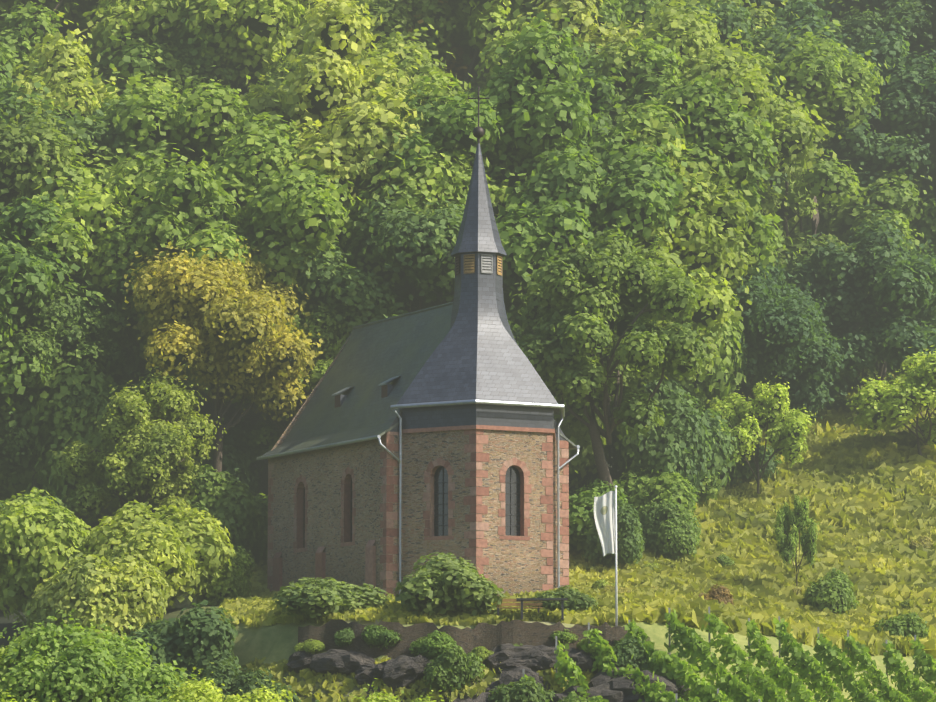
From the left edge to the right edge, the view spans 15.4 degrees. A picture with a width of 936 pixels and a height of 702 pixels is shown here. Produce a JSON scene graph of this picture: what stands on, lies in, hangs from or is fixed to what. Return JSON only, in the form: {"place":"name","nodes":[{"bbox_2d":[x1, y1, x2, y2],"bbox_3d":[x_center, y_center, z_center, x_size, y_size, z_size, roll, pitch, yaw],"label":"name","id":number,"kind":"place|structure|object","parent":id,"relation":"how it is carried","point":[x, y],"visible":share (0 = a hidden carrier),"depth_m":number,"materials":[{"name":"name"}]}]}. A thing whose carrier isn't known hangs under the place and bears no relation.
{"place":"outdoors","nodes":[
{"label":"outdoors","id":0,"kind":"place"},
{"bbox_2d":[0,304,935,701],"bbox_3d":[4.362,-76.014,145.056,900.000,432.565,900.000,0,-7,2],"label":"ground","id":1,"kind":"structure","parent":0,"point":[274,642],"depth_m":129.73,"materials":[{"name":"green plant"}]},
{"bbox_2d":[0,442,58,507],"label":"forest bush","id":2,"kind":"object","parent":1,"relation":"on","point":[8,488],"visible":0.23,"depth_m":153.40,"materials":[{"name":"green plant"}]},
{"bbox_2d":[0,57,59,128],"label":"forest tree","id":3,"kind":"object","parent":1,"relation":"on","point":[8,97],"visible":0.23,"depth_m":165.17,"materials":[{"name":"green plant"}]},
{"bbox_2d":[0,0,76,87],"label":"forest tree","id":4,"kind":"object","parent":1,"relation":"on","point":[22,38],"visible":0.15,"depth_m":174.46,"materials":[{"name":"green plant"}]},
{"bbox_2d":[0,98,95,288],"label":"forest tree","id":5,"kind":"object","parent":1,"relation":"on","point":[41,147],"visible":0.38,"depth_m":157.73,"materials":[{"name":"green plant"}]},
{"bbox_2d":[0,487,100,625],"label":"bush","id":6,"kind":"object","parent":1,"relation":"on","point":[41,538],"visible":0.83,"depth_m":137.56,"materials":[{"name":"green plant"}]},
{"bbox_2d":[0,0,108,78],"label":"forest tree","id":7,"kind":"object","parent":1,"relation":"on","point":[4,6],"visible":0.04,"depth_m":178.97,"materials":[{"name":"green plant"}]},
{"bbox_2d":[9,0,112,43],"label":"forest tree","id":8,"kind":"object","parent":1,"relation":"on","point":[71,14],"visible":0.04,"depth_m":179.75,"materials":[{"name":"green plant"}]},
{"bbox_2d":[0,178,128,483],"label":"forest tree","id":9,"kind":"object","parent":1,"relation":"on","point":[25,275],"visible":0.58,"depth_m":151.09,"materials":[{"name":"green plant"}]},
{"bbox_2d":[0,276,138,493],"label":"tree","id":10,"kind":"object","parent":1,"relation":"on","point":[42,325],"visible":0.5,"depth_m":151.71,"materials":[{"name":"green plant"}]},
{"bbox_2d":[7,12,131,121],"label":"forest tree","id":11,"kind":"object","parent":1,"relation":"on","point":[62,75],"visible":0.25,"depth_m":169.21,"materials":[{"name":"green plant"}]},
{"bbox_2d":[1,94,140,292],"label":"forest tree","id":12,"kind":"object","parent":1,"relation":"on","point":[93,136],"visible":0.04,"depth_m":161.63,"materials":[{"name":"green plant"}]},
{"bbox_2d":[5,349,185,529],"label":"tree","id":13,"kind":"object","parent":1,"relation":"on","point":[85,433],"visible":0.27,"depth_m":150.76,"materials":[{"name":"green plant"}]},
{"bbox_2d":[22,544,169,639],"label":"bush","id":14,"kind":"object","parent":1,"relation":"on","point":[124,592],"visible":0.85,"depth_m":133.23,"materials":[{"name":"green plant"}]},
{"bbox_2d":[0,133,208,410],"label":"forest tree","id":15,"kind":"object","parent":1,"relation":"on","point":[104,190],"visible":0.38,"depth_m":155.68,"materials":[{"name":"green plant"}]},
{"bbox_2d":[0,608,215,701],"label":"bush","id":16,"kind":"object","parent":1,"relation":"on","point":[70,663],"visible":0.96,"depth_m":115.38,"materials":[{"name":"green plant"}]},
{"bbox_2d":[55,202,180,383],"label":"forest tree","id":17,"kind":"object","parent":1,"relation":"on","point":[122,315],"visible":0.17,"depth_m":154.37,"materials":[{"name":"green plant"}]},
{"bbox_2d":[48,360,226,521],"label":"tree","id":18,"kind":"object","parent":1,"relation":"on","point":[142,460],"visible":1,"depth_m":145.72,"materials":[{"name":"green plant"}]},
{"bbox_2d":[44,39,238,112],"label":"forest tree","id":19,"kind":"object","parent":1,"relation":"on","point":[185,72],"visible":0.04,"depth_m":172.18,"materials":[{"name":"green plant"}]},
{"bbox_2d":[95,342,212,503],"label":"tree","id":20,"kind":"object","parent":1,"relation":"on","point":[137,362],"visible":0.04,"depth_m":155.84,"materials":[{"name":"green plant"}]},
{"bbox_2d":[78,499,235,612],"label":"bush","id":21,"kind":"object","parent":1,"relation":"on","point":[189,550],"visible":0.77,"depth_m":137.61,"materials":[{"name":"green plant"}]},
{"bbox_2d":[87,65,273,342],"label":"forest tree","id":22,"kind":"object","parent":1,"relation":"on","point":[208,119],"visible":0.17,"depth_m":160.64,"materials":[{"name":"green plant"}]},
{"bbox_2d":[125,600,240,683],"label":"dark bush","id":23,"kind":"object","parent":1,"relation":"on","point":[198,637],"visible":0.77,"depth_m":127.92,"materials":[{"name":"green plant"}]},
{"bbox_2d":[79,0,346,117],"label":"forest tree","id":24,"kind":"object","parent":1,"relation":"on","point":[130,65],"visible":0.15,"depth_m":172.83,"materials":[{"name":"green plant"}]},
{"bbox_2d":[148,662,296,701],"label":"bush","id":25,"kind":"object","parent":1,"relation":"on","point":[197,691],"visible":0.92,"depth_m":114.50,"materials":[{"name":"green plant"}]},
{"bbox_2d":[191,545,255,606],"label":"bush","id":26,"kind":"object","parent":1,"relation":"on","point":[236,585],"visible":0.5,"depth_m":139.43,"materials":[{"name":"green plant"}]},
{"bbox_2d":[64,0,383,107],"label":"forest tree","id":27,"kind":"object","parent":1,"relation":"on","point":[263,29],"visible":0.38,"depth_m":172.72,"materials":[{"name":"green plant"}]},
{"bbox_2d":[181,464,267,563],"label":"autumn bush","id":28,"kind":"object","parent":1,"relation":"on","point":[227,502],"visible":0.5,"depth_m":147.28,"materials":[{"name":"green plant"}]},
{"bbox_2d":[171,364,277,449],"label":"forest bush","id":29,"kind":"object","parent":1,"relation":"on","point":[248,416],"visible":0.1,"depth_m":158.72,"materials":[{"name":"green plant"}]},
{"bbox_2d":[184,418,267,497],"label":"forest bush","id":30,"kind":"object","parent":1,"relation":"on","point":[237,463],"visible":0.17,"depth_m":154.50,"materials":[{"name":"green plant"}]},
{"bbox_2d":[123,232,330,475],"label":"autumn tree","id":31,"kind":"object","parent":1,"relation":"on","point":[211,306],"visible":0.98,"depth_m":149.39,"materials":[{"name":"yellow plant"}]},
{"bbox_2d":[198,659,277,701],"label":"dark bush","id":32,"kind":"object","parent":1,"relation":"on","point":[235,681],"visible":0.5,"depth_m":125.70,"materials":[{"name":"green plant"}]},
{"bbox_2d":[81,97,409,430],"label":"forest tree","id":33,"kind":"object","parent":1,"relation":"on","point":[292,220],"visible":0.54,"depth_m":154.27,"materials":[{"name":"green plant"}]},
{"bbox_2d":[246,499,267,565],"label":"autumn bush","id":34,"kind":"object","parent":1,"relation":"on","point":[261,551],"visible":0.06,"depth_m":148.48,"materials":[{"name":"green plant"}]},
{"bbox_2d":[224,286,352,456],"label":"tree","id":35,"kind":"object","parent":1,"relation":"on","point":[269,435],"visible":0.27,"depth_m":153.90,"materials":[{"name":"green plant"}]},
{"bbox_2d":[286,650,316,672],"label":"rock","id":36,"kind":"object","parent":1,"relation":"on","point":[298,661],"depth_m":127.87,"materials":[{"name":"stone"}]},
{"bbox_2d":[294,639,325,653],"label":"bush","id":37,"kind":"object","parent":1,"relation":"on","point":[314,645],"depth_m":127.95,"materials":[{"name":"green plant"}]},
{"bbox_2d":[272,577,393,618],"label":"bush","id":38,"kind":"object","parent":1,"relation":"on","point":[308,596],"visible":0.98,"depth_m":129.57,"materials":[{"name":"green plant"}]},
{"bbox_2d":[309,649,375,675],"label":"rock wall","id":39,"kind":"structure","parent":1,"relation":"on","point":[335,661],"depth_m":126.97,"materials":[{"name":"grey stone"}]},
{"bbox_2d":[237,0,454,254],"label":"forest tree","id":40,"kind":"object","parent":1,"relation":"on","point":[329,97],"visible":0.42,"depth_m":161.04,"materials":[{"name":"green plant"}]},
{"bbox_2d":[272,24,455,92],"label":"forest tree","id":41,"kind":"object","parent":1,"relation":"on","point":[424,57],"visible":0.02,"depth_m":171.73,"materials":[{"name":"green plant"}]},
{"bbox_2d":[281,0,464,70],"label":"forest tree","id":42,"kind":"object","parent":1,"relation":"on","point":[390,11],"visible":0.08,"depth_m":177.52,"materials":[{"name":"green plant"}]},
{"bbox_2d":[361,624,400,649],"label":"bush","id":43,"kind":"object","parent":1,"relation":"on","point":[379,635],"depth_m":127.18,"materials":[{"name":"green plant"}]},
{"bbox_2d":[339,678,452,701],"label":"bush","id":44,"kind":"object","parent":1,"relation":"on","point":[378,698],"visible":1,"depth_m":113.72,"materials":[{"name":"green plant"}]},
{"bbox_2d":[322,0,483,92],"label":"forest tree","id":45,"kind":"object","parent":1,"relation":"on","point":[452,64],"visible":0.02,"depth_m":180.70,"materials":[{"name":"green plant"}]},
{"bbox_2d":[285,184,527,373],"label":"forest tree","id":46,"kind":"object","parent":1,"relation":"on","point":[413,244],"visible":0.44,"depth_m":153.89,"materials":[{"name":"green plant"}]},
{"bbox_2d":[382,655,434,689],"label":"rock wall","id":47,"kind":"structure","parent":1,"relation":"on","point":[402,671],"depth_m":125.69,"materials":[{"name":"grey stone"}]},
{"bbox_2d":[256,86,579,595],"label":"chapel","id":48,"kind":"structure","parent":1,"relation":"on","point":[401,447],"depth_m":136.43,"materials":[{"name":"brick"}]},
{"bbox_2d":[409,630,456,658],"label":"bush","id":49,"kind":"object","parent":1,"relation":"on","point":[433,644],"depth_m":126.19,"materials":[{"name":"green plant"}]},
{"bbox_2d":[334,52,563,307],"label":"forest tree","id":50,"kind":"object","parent":1,"relation":"on","point":[457,187],"visible":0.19,"depth_m":157.05,"materials":[{"name":"green plant"}]},
{"bbox_2d":[395,552,507,615],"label":"bush","id":51,"kind":"object","parent":1,"relation":"on","point":[443,582],"visible":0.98,"depth_m":128.47,"materials":[{"name":"green plant"}]},
{"bbox_2d":[423,643,485,694],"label":"cliff bush","id":52,"kind":"object","parent":1,"relation":"on","point":[448,668],"visible":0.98,"depth_m":125.05,"materials":[{"name":"green plant"}]},
{"bbox_2d":[298,619,627,660],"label":"retaining wall","id":53,"kind":"structure","parent":1,"relation":"on","point":[487,636],"depth_m":127.25,"materials":[{"name":"brown stone"}]},
{"bbox_2d":[401,0,583,96],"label":"forest tree","id":54,"kind":"object","parent":1,"relation":"on","point":[488,30],"visible":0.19,"depth_m":177.24,"materials":[{"name":"green plant"}]},
{"bbox_2d":[486,643,533,670],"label":"rock wall","id":55,"kind":"structure","parent":1,"relation":"on","point":[503,652],"depth_m":126.30,"materials":[{"name":"stone"}]},
{"bbox_2d":[485,666,543,695],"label":"cliff rock","id":56,"kind":"object","parent":1,"relation":"on","point":[515,675],"visible":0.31,"depth_m":124.82,"materials":[{"name":"grey stone"}]},
{"bbox_2d":[486,677,555,701],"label":"cliff bush","id":57,"kind":"object","parent":1,"relation":"on","point":[521,690],"visible":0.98,"depth_m":123.67,"materials":[{"name":"green plant"}]},
{"bbox_2d":[494,598,567,619],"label":"bench","id":58,"kind":"object","parent":1,"relation":"on","point":[538,600],"visible":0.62,"depth_m":128.72,"materials":[{"name":"brown wood"}]},
{"bbox_2d":[356,8,713,314],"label":"forest tree","id":59,"kind":"object","parent":1,"relation":"on","point":[560,199],"visible":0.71,"depth_m":157.80,"materials":[{"name":"green plant"}]},
{"bbox_2d":[528,644,561,672],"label":"rock wall","id":60,"kind":"structure","parent":1,"relation":"on","point":[540,650],"depth_m":126.06,"materials":[{"name":"stone"}]},
{"bbox_2d":[447,0,660,103],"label":"forest tree","id":61,"kind":"object","parent":1,"relation":"on","point":[581,20],"visible":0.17,"depth_m":174.71,"materials":[{"name":"green plant"}]},
{"bbox_2d":[452,0,672,78],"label":"forest tree","id":62,"kind":"object","parent":1,"relation":"on","point":[615,12],"visible":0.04,"depth_m":178.15,"materials":[{"name":"green plant"}]},
{"bbox_2d":[533,585,598,610],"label":"bush","id":63,"kind":"object","parent":1,"relation":"on","point":[577,599],"visible":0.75,"depth_m":130.18,"materials":[{"name":"green plant"}]},
{"bbox_2d":[218,366,935,701],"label":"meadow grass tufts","id":64,"kind":"object","parent":1,"relation":"on","point":[872,499],"visible":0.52,"depth_m":147.68,"materials":[{"name":"green plant"}]},
{"bbox_2d":[550,347,612,492],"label":"forest bush","id":65,"kind":"object","parent":1,"relation":"on","point":[582,460],"visible":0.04,"depth_m":155.23,"materials":[{"name":"green plant"}]},
{"bbox_2d":[565,647,597,673],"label":"rock wall","id":66,"kind":"structure","parent":1,"relation":"on","point":[583,660],"depth_m":125.98,"materials":[{"name":"stone"}]},
{"bbox_2d":[465,28,717,174],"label":"forest tree","id":67,"kind":"object","parent":1,"relation":"on","point":[602,91],"depth_m":166.62,"materials":[{"name":"green plant"}]},
{"bbox_2d":[568,478,642,552],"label":"hedge","id":68,"kind":"object","parent":1,"relation":"on","point":[581,510],"visible":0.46,"depth_m":148.17,"materials":[{"name":"green plant"}]},
{"bbox_2d":[586,683,625,701],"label":"cliff rock","id":69,"kind":"object","parent":1,"relation":"on","point":[604,691],"visible":0.42,"depth_m":124.08,"materials":[{"name":"stone"}]},
{"bbox_2d":[507,216,716,493],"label":"tree","id":70,"kind":"object","parent":1,"relation":"on","point":[603,284],"visible":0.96,"depth_m":149.50,"materials":[{"name":"green plant"}]},
{"bbox_2d":[579,499,644,566],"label":"shrub","id":71,"kind":"object","parent":1,"relation":"on","point":[630,544],"visible":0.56,"depth_m":146.96,"materials":[{"name":"green plant"}]},
{"bbox_2d":[614,485,617,625],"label":"flagpole","id":72,"kind":"object","parent":1,"relation":"on","point":[616,600],"visible":0.88,"depth_m":128.33,"materials":[{"name":"white"}]},
{"bbox_2d":[594,491,614,556],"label":"flag","id":73,"kind":"object","parent":72,"relation":"attached to","point":[604,511],"visible":1,"depth_m":128.56,"materials":[{"name":"fabric"}]},
{"bbox_2d":[609,636,651,670],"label":"bush","id":74,"kind":"object","parent":1,"relation":"on","point":[626,650],"visible":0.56,"depth_m":125.92,"materials":[{"name":"green plant"}]},
{"bbox_2d":[504,98,765,386],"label":"forest tree","id":75,"kind":"object","parent":1,"relation":"on","point":[701,238],"visible":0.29,"depth_m":159.38,"materials":[{"name":"green plant"}]},
{"bbox_2d":[597,466,698,517],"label":"hedge","id":76,"kind":"object","parent":1,"relation":"on","point":[642,490],"visible":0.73,"depth_m":153.18,"materials":[{"name":"green plant"}]},
{"bbox_2d":[605,670,690,701],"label":"cliff rock","id":77,"kind":"object","parent":1,"relation":"on","point":[624,685],"visible":0.35,"depth_m":124.18,"materials":[{"name":"grey stone"}]},
{"bbox_2d":[636,499,702,558],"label":"shrub","id":78,"kind":"object","parent":1,"relation":"on","point":[670,527],"visible":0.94,"depth_m":150.00,"materials":[{"name":"green plant"}]},
{"bbox_2d":[607,376,736,501],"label":"forest bush","id":79,"kind":"object","parent":1,"relation":"on","point":[684,441],"visible":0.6,"depth_m":155.51,"materials":[{"name":"green plant"}]},
{"bbox_2d":[569,25,799,276],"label":"forest tree","id":80,"kind":"object","parent":1,"relation":"on","point":[716,125],"visible":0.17,"depth_m":163.46,"materials":[{"name":"green plant"}]},
{"bbox_2d":[633,286,746,417],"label":"tree","id":81,"kind":"object","parent":1,"relation":"on","point":[711,388],"depth_m":162.26,"materials":[{"name":"green plant"}]},
{"bbox_2d":[688,467,721,503],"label":"hedge","id":82,"kind":"object","parent":1,"relation":"on","point":[708,488],"visible":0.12,"depth_m":157.16,"materials":[{"name":"green plant"}]},
{"bbox_2d":[569,0,841,222],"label":"forest tree","id":83,"kind":"object","parent":1,"relation":"on","point":[692,32],"visible":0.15,"depth_m":171.21,"materials":[{"name":"green plant"}]},
{"bbox_2d":[699,583,733,604],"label":"brown shrub","id":84,"kind":"object","parent":1,"relation":"on","point":[720,594],"visible":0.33,"depth_m":138.20,"materials":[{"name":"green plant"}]},
{"bbox_2d":[635,0,799,48],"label":"forest tree","id":85,"kind":"object","parent":1,"relation":"on","point":[763,18],"depth_m":186.10,"materials":[{"name":"green plant"}]},
{"bbox_2d":[523,607,915,701],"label":"vineyard posts","id":86,"kind":"object","parent":1,"relation":"on","point":[676,695],"visible":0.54,"depth_m":127.90,"materials":[{"name":"grey wood"}]},
{"bbox_2d":[632,18,823,218],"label":"forest tree","id":87,"kind":"object","parent":1,"relation":"on","point":[766,43],"visible":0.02,"depth_m":179.16,"materials":[{"name":"green plant"}]},
{"bbox_2d":[521,608,935,701],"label":"vineyard rows","id":88,"kind":"object","parent":1,"relation":"on","point":[770,683],"visible":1,"depth_m":126.85,"materials":[{"name":"green plant"}]},
{"bbox_2d":[652,0,829,204],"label":"forest tree","id":89,"kind":"object","parent":1,"relation":"on","point":[728,22],"visible":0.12,"depth_m":180.59,"materials":[{"name":"green plant"}]},
{"bbox_2d":[717,429,781,486],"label":"hedge","id":90,"kind":"object","parent":1,"relation":"on","point":[742,471],"visible":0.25,"depth_m":161.00,"materials":[{"name":"green plant"}]},
{"bbox_2d":[700,375,820,493],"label":"young tree","id":91,"kind":"object","parent":1,"relation":"on","point":[747,421],"visible":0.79,"depth_m":159.67,"materials":[{"name":"green plant"}]},
{"bbox_2d":[712,254,853,429],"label":"tree","id":92,"kind":"object","parent":1,"relation":"on","point":[795,351],"visible":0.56,"depth_m":165.62,"materials":[{"name":"green plant"}]},
{"bbox_2d":[772,490,821,585],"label":"young tree","id":93,"kind":"object","parent":1,"relation":"on","point":[797,519],"visible":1,"depth_m":145.47,"materials":[{"name":"green plant"}]},
{"bbox_2d":[766,232,869,331],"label":"tree","id":94,"kind":"object","parent":1,"relation":"on","point":[795,247],"visible":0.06,"depth_m":177.25,"materials":[{"name":"green plant"}]},
{"bbox_2d":[749,0,887,102],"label":"forest tree","id":95,"kind":"object","parent":1,"relation":"on","point":[809,15],"visible":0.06,"depth_m":186.99,"materials":[{"name":"green plant"}]},
{"bbox_2d":[775,160,864,246],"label":"tree","id":96,"kind":"object","parent":1,"relation":"on","point":[805,226],"visible":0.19,"depth_m":183.76,"materials":[{"name":"green plant"}]},
{"bbox_2d":[727,20,934,256],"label":"forest tree","id":97,"kind":"object","parent":1,"relation":"on","point":[830,84],"visible":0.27,"depth_m":180.88,"materials":[{"name":"green plant"}]},
{"bbox_2d":[802,568,859,614],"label":"meadow shrub","id":98,"kind":"object","parent":1,"relation":"on","point":[833,591],"visible":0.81,"depth_m":141.50,"materials":[{"name":"green plant"}]},
{"bbox_2d":[776,204,935,414],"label":"tree","id":99,"kind":"object","parent":1,"relation":"on","point":[888,270],"visible":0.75,"depth_m":172.13,"materials":[{"name":"green plant"}]},
{"bbox_2d":[795,16,935,209],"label":"forest tree","id":100,"kind":"object","parent":1,"relation":"on","point":[903,124],"visible":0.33,"depth_m":185.86,"materials":[{"name":"green plant"}]},
{"bbox_2d":[815,0,930,25],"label":"forest tree","id":101,"kind":"object","parent":1,"relation":"on","point":[838,8],"visible":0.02,"depth_m":197.13,"materials":[{"name":"green plant"}]},
{"bbox_2d":[826,0,935,122],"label":"forest tree","id":102,"kind":"object","parent":1,"relation":"on","point":[910,16],"visible":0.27,"depth_m":192.25,"materials":[{"name":"green plant"}]},
{"bbox_2d":[846,345,935,455],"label":"young tree","id":103,"kind":"object","parent":1,"relation":"on","point":[885,408],"visible":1,"depth_m":162.64,"materials":[{"name":"green plant"}]},
{"bbox_2d":[872,612,928,637],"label":"meadow shrub","id":104,"kind":"object","parent":1,"relation":"on","point":[905,625],"visible":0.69,"depth_m":135.39,"materials":[{"name":"green plant"}]},
{"bbox_2d":[876,193,935,293],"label":"tree","id":105,"kind":"object","parent":1,"relation":"on","point":[925,223],"visible":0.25,"depth_m":184.10,"materials":[{"name":"green plant"}]},
{"bbox_2d":[884,141,935,204],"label":"tree","id":106,"kind":"object","parent":1,"relation":"on","point":[927,184],"visible":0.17,"depth_m":189.41,"materials":[{"name":"green plant"}]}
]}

